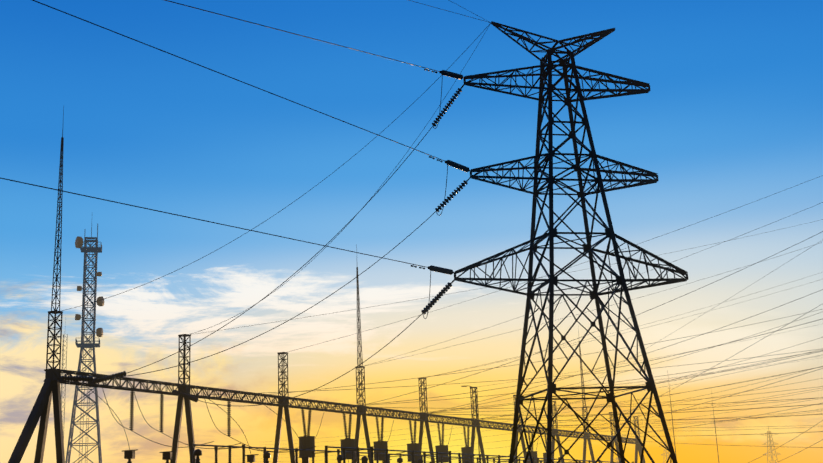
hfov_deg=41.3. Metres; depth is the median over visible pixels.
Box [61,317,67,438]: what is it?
guyed mast
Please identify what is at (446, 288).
tower insulators
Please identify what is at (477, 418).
lamp post
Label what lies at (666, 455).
distant pylon
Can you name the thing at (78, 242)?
telecom dishes
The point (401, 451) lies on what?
bus tubes
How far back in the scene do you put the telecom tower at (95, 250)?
205.84 m
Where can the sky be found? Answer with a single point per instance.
(731, 116)
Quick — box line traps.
[299,436,553,462]
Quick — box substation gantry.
[8,108,644,462]
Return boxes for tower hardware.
[411,69,470,283]
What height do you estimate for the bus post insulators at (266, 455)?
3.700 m
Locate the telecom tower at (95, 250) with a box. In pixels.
[65,223,101,462]
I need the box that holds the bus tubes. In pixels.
[86,386,619,462]
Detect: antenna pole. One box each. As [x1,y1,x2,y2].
[667,370,676,458]
[712,402,718,461]
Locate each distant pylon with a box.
[659,443,668,462]
[761,427,779,462]
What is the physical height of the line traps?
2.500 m
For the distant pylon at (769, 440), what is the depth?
729.36 m
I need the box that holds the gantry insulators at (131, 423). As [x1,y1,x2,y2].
[129,389,546,450]
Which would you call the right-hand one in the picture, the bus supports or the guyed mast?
the bus supports
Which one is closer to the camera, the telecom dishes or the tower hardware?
the tower hardware
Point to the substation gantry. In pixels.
(50, 388)
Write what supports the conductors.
attached to the transmission tower at (550, 181)
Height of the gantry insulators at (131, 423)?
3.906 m
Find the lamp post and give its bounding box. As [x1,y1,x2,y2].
[461,386,479,453]
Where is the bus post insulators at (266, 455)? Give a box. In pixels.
[127,446,601,462]
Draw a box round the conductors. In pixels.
[0,0,822,462]
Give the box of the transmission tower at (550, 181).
[454,21,687,462]
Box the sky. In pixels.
[0,0,822,462]
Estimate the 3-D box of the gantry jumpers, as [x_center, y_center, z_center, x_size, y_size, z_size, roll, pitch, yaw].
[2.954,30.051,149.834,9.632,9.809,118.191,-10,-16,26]
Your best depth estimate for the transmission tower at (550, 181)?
96.05 m
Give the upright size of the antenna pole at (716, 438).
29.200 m
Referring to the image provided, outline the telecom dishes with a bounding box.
[75,236,103,336]
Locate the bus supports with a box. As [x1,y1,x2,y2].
[124,443,633,462]
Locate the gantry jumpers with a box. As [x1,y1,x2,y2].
[101,384,554,462]
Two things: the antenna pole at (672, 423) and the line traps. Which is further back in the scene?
the antenna pole at (672, 423)

